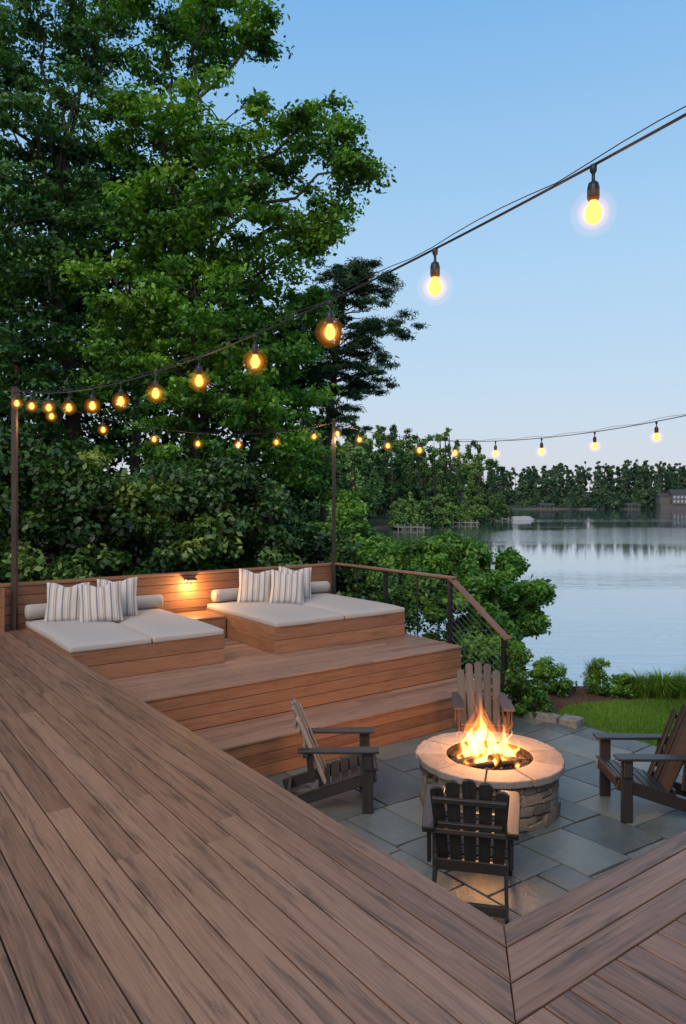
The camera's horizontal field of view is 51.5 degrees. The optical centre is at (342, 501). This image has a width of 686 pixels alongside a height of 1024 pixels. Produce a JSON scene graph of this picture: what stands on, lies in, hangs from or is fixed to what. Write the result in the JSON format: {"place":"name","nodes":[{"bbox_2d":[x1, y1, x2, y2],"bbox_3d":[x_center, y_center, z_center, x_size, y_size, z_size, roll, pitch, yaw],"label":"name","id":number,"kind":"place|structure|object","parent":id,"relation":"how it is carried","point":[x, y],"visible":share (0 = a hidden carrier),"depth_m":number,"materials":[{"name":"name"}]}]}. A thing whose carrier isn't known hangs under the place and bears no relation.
{"place":"outdoors","nodes":[
{"label":"outdoors","id":0,"kind":"place"},
{"bbox_2d":[0,563,331,631],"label":"bench back wall","id":1,"kind":"structure","parent":0,"point":[177,592],"depth_m":10.78,"materials":[{"name":"brown wood"}]},
{"bbox_2d":[184,578,196,584],"bbox_3d":[-2.333,1.228,10.894,0.170,0.104,0.113,0,0,-36],"label":"wall sconce","id":2,"kind":"object","parent":1,"relation":"attached to","point":[189,581],"depth_m":10.87,"materials":[{"name":"black metal"}]},
{"bbox_2d":[6,490,653,563],"bbox_3d":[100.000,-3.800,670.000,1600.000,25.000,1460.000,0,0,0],"label":"ground","id":3,"kind":"structure","parent":0,"point":[374,522],"depth_m":577.85,"materials":[{"name":"green plant"}]},
{"bbox_2d":[10,387,18,629],"bbox_3d":[-4.350,0.693,9.395,0.080,4.415,0.130,0,0,0],"label":"light pole","id":4,"kind":"object","parent":3,"relation":"on","point":[14,517],"visible":0.83,"depth_m":9.39,"materials":[{"name":"brown metal"}]},
{"bbox_2d":[18,392,331,446],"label":"string lights","id":5,"kind":"object","parent":4,"relation":"hanging from","point":[51,416],"visible":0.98,"depth_m":10.69,"materials":[{"name":"black"}]},
{"bbox_2d":[14,106,685,411],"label":"string lights","id":6,"kind":"object","parent":4,"relation":"attached to","point":[593,212],"visible":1,"depth_m":3.07,"materials":[{"name":"black"}]},
{"bbox_2d":[0,0,155,578],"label":"broadleaf tree","id":7,"kind":"object","parent":3,"relation":"on","point":[74,61],"visible":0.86,"depth_m":17.94,"materials":[{"name":"green plant"}]},
{"bbox_2d":[0,142,345,579],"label":"woodland","id":8,"kind":"object","parent":3,"relation":"on","point":[76,307],"depth_m":25.09,"materials":[{"name":"green plant"}]},
{"bbox_2d":[0,428,379,597],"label":"hedge","id":9,"kind":"object","parent":3,"relation":"on","point":[169,530],"depth_m":12.30,"materials":[{"name":"green plant"}]},
{"bbox_2d":[53,0,396,561],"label":"broadleaf tree","id":10,"kind":"object","parent":3,"relation":"on","point":[196,25],"visible":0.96,"depth_m":17.18,"materials":[{"name":"green plant"}]},
{"bbox_2d":[108,633,492,776],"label":"bench platform steps","id":11,"kind":"structure","parent":3,"relation":"on","point":[237,704],"depth_m":8.36,"materials":[{"name":"brown wood"}]},
{"bbox_2d":[24,577,224,678],"bbox_3d":[-2.881,1.533,9.213,1.910,0.968,2.169,0,0,-36],"label":"cushioned daybed","id":12,"kind":"object","parent":11,"relation":"on","point":[107,629],"visible":0.98,"depth_m":8.81,"materials":[{"name":"white fabric"}]},
{"bbox_2d":[176,610,225,636],"bbox_3d":[-2.206,1.842,10.551,0.700,0.310,0.668,0,0,-36],"label":"side table","id":13,"kind":"object","parent":11,"relation":"on","point":[205,615],"visible":0.48,"depth_m":10.46,"materials":[{"name":"brown wood"}]},
{"bbox_2d":[206,567,404,653],"bbox_3d":[-0.597,1.534,10.903,2.266,0.966,2.139,0,0,-36],"label":"cushioned daybed","id":14,"kind":"object","parent":11,"relation":"on","point":[283,610],"visible":1,"depth_m":10.41,"materials":[{"name":"white fabric"}]},
{"bbox_2d":[330,562,510,716],"bbox_3d":[0.995,1.956,10.952,0.110,1.767,3.994,0,0,-36],"label":"cable railing","id":15,"kind":"object","parent":11,"relation":"on","point":[487,617],"visible":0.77,"depth_m":10.18,"materials":[{"name":"brown wood"}]},
{"bbox_2d":[278,433,384,529],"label":"shoreline trees","id":16,"kind":"object","parent":3,"relation":"on","point":[364,478],"visible":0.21,"depth_m":80.03,"materials":[{"name":"green plant"}]},
{"bbox_2d":[332,419,335,594],"bbox_3d":[-0.160,0.733,12.425,0.080,4.335,0.130,0,0,0],"label":"light pole","id":17,"kind":"object","parent":3,"relation":"on","point":[333,506],"visible":0.86,"depth_m":12.42,"materials":[{"name":"black metal"}]},
{"bbox_2d":[0,628,685,1023],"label":"wooden deck","id":18,"kind":"structure","parent":3,"relation":"on","point":[156,866],"depth_m":2.96,"materials":[{"name":"brown wood"}]},
{"bbox_2d":[274,255,431,522],"bbox_3d":[0.383,-3.321,29.929,6.872,14.054,5.655,0,0,0],"label":"pine tree","id":19,"kind":"object","parent":3,"relation":"on","point":[355,270],"visible":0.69,"depth_m":29.26,"materials":[{"name":"green plant"}]},
{"bbox_2d":[318,487,409,596],"bbox_3d":[0.224,0.912,17.373,3.009,2.681,4.218,0,0,-35],"label":"lakeside shrub","id":20,"kind":"object","parent":3,"relation":"on","point":[351,509],"visible":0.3,"depth_m":16.91,"materials":[{"name":"green plant"}]},
{"bbox_2d":[234,421,513,527],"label":"peninsula trees","id":21,"kind":"object","parent":3,"relation":"on","point":[403,500],"visible":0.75,"depth_m":201.43,"materials":[{"name":"green plant"}]},
{"bbox_2d":[352,531,556,684],"bbox_3d":[1.706,1.914,13.759,4.421,2.683,3.281,0,0,30],"label":"lakeside shrub","id":22,"kind":"object","parent":3,"relation":"on","point":[512,610],"visible":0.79,"depth_m":13.36,"materials":[{"name":"green plant"}]},
{"bbox_2d":[373,459,685,508],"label":"distant treeline","id":23,"kind":"object","parent":3,"relation":"on","point":[637,480],"visible":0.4,"depth_m":604.65,"materials":[{"name":"green plant"}]},
{"bbox_2d":[512,708,583,727],"bbox_3d":[2.658,2.826,9.267,0.921,0.172,0.238,0,0,40],"label":"stone edging","id":24,"kind":"object","parent":3,"relation":"on","point":[571,721],"visible":0.56,"depth_m":9.12,"materials":[{"name":"stone"}]},
{"bbox_2d":[500,686,683,712],"bbox_3d":[7.700,2.873,9.975,12.600,0.043,2.150,0,0,0],"label":"mulch bed","id":25,"kind":"object","parent":3,"relation":"on","point":[581,695],"visible":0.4,"depth_m":10.33,"materials":[{"name":"brown soil"}]},
{"bbox_2d":[497,640,554,716],"bbox_3d":[2.398,2.402,9.408,0.834,1.104,0.672,0,0,0],"label":"boxwood shrub","id":26,"kind":"object","parent":25,"relation":"on","point":[521,691],"visible":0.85,"depth_m":9.30,"materials":[{"name":"green plant"}]},
{"bbox_2d":[526,655,578,696],"bbox_3d":[3.108,2.578,10.563,0.743,0.605,0.591,0,0,40],"label":"boxwood shrub","id":27,"kind":"object","parent":25,"relation":"on","point":[561,686],"visible":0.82,"depth_m":10.43,"materials":[{"name":"green plant"}]},
{"bbox_2d":[583,656,606,694],"bbox_3d":[3.758,2.592,10.605,0.402,0.595,0.408,0,0,0],"label":"shrub","id":28,"kind":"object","parent":25,"relation":"on","point":[593,668],"depth_m":10.53,"materials":[{"name":"green plant"}]},
{"bbox_2d":[580,657,636,698],"bbox_3d":[3.926,2.659,10.480,0.798,0.744,0.537,0,0,26],"label":"flowering shrub","id":29,"kind":"object","parent":25,"relation":"on","point":[605,689],"visible":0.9,"depth_m":10.40,"materials":[{"name":"green plant"}]},
{"bbox_2d":[618,667,672,699],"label":"ornamental grass","id":30,"kind":"object","parent":25,"relation":"on","point":[642,690],"depth_m":10.27,"materials":[{"name":"green plant"}]},
{"bbox_2d":[629,666,685,700],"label":"ornamental grass","id":31,"kind":"object","parent":25,"relation":"on","point":[668,688],"depth_m":10.22,"materials":[{"name":"green plant"}]},
{"bbox_2d":[659,670,685,698],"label":"ornamental grass","id":32,"kind":"object","parent":25,"relation":"on","point":[679,695],"depth_m":10.31,"materials":[{"name":"green plant"}]},
{"bbox_2d":[0,0,685,491],"label":"sky","id":33,"kind":"structure","parent":0,"point":[545,320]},
{"bbox_2d":[266,715,685,935],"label":"flagstone patio","id":34,"kind":"structure","parent":0,"point":[586,835],"depth_m":6.27,"materials":[{"name":"grey stone"}]},
{"bbox_2d":[282,698,378,813],"bbox_3d":[-0.138,2.357,6.751,0.915,0.961,0.720,0,0,-1],"label":"adirondack chair","id":35,"kind":"object","parent":34,"relation":"on","point":[365,761],"visible":0.95,"depth_m":6.51,"materials":[{"name":"paint"}]},
{"bbox_2d":[422,779,519,924],"bbox_3d":[0.925,2.357,5.152,0.720,0.961,0.915,0,0,12],"label":"adirondack chair","id":36,"kind":"object","parent":34,"relation":"on","point":[468,838],"visible":0.96,"depth_m":4.97,"materials":[{"name":"paint"}]},
{"bbox_2d":[452,661,514,734],"bbox_3d":[1.593,2.381,8.252,0.684,0.913,0.869,0,0,6],"label":"adirondack chair","id":37,"kind":"object","parent":34,"relation":"on","point":[487,696],"visible":0.94,"depth_m":8.36,"materials":[{"name":"brown wood"}]},
{"bbox_2d":[415,731,564,831],"bbox_3d":[1.371,2.592,6.694,1.373,0.521,1.368,0,0,0],"label":"stone fire pit","id":38,"kind":"object","parent":34,"relation":"on","point":[530,771],"visible":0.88,"depth_m":6.45,"materials":[{"name":"grey stone"}]},
{"bbox_2d":[593,704,685,822],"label":"adirondack chair","id":39,"kind":"object","parent":34,"relation":"on","point":[659,784],"visible":1,"depth_m":6.46,"materials":[{"name":"paint"}]},
{"bbox_2d":[336,509,685,685],"bbox_3d":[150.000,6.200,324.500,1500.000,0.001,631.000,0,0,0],"label":"lake water","id":40,"kind":"structure","parent":0,"point":[617,577],"depth_m":58.05,"materials":[{"name":"blue liquid"}]},
{"bbox_2d":[393,524,424,529],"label":"boat dock","id":41,"kind":"object","parent":40,"relation":"in","point":[411,527],"visible":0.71,"depth_m":156.90,"materials":[{"name":"grey wood"}]},
{"bbox_2d":[401,519,510,529],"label":"shoreline rocks","id":42,"kind":"object","parent":40,"relation":"in","point":[404,528],"visible":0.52,"depth_m":190.07,"materials":[{"name":"grey stone"}]},
{"bbox_2d":[451,520,478,524],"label":"boat dock","id":43,"kind":"object","parent":40,"relation":"in","point":[471,522],"visible":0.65,"depth_m":191.90,"materials":[{"name":"grey wood"}]},
{"bbox_2d":[511,516,533,519],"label":"pontoon boat","id":44,"kind":"object","parent":40,"relation":"on","point":[521,518],"visible":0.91,"depth_m":236.78,"materials":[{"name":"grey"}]},
{"bbox_2d":[538,503,554,509],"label":"dock","id":45,"kind":"object","parent":40,"relation":"in","point":[549,504],"visible":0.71,"depth_m":552.12,"materials":[{"name":"grey wood"}]},
{"bbox_2d":[624,503,639,509],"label":"dock","id":46,"kind":"object","parent":40,"relation":"in","point":[632,504],"visible":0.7,"depth_m":555.10,"materials":[{"name":"grey wood"}]},
{"bbox_2d":[551,698,685,747],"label":"lawn","id":47,"kind":"structure","parent":0,"point":[644,716],"depth_m":9.46,"materials":[{"name":"green plant"}]},
{"bbox_2d":[655,489,685,508],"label":"lake house","id":48,"kind":"structure","parent":0,"point":[673,499],"depth_m":564.00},
{"bbox_3d":[5.043,0.733,5.059,0.080,4.335,0.130,0,0,0],"label":"light pole","id":49,"kind":"object","parent":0,"visible":0},
{"bbox_2d":[335,414,685,456],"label":"string lights","id":50,"kind":"object","parent":49,"relation":"hanging from","point":[594,445],"visible":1,"depth_m":8.96,"materials":[{"name":"black"}]}
]}

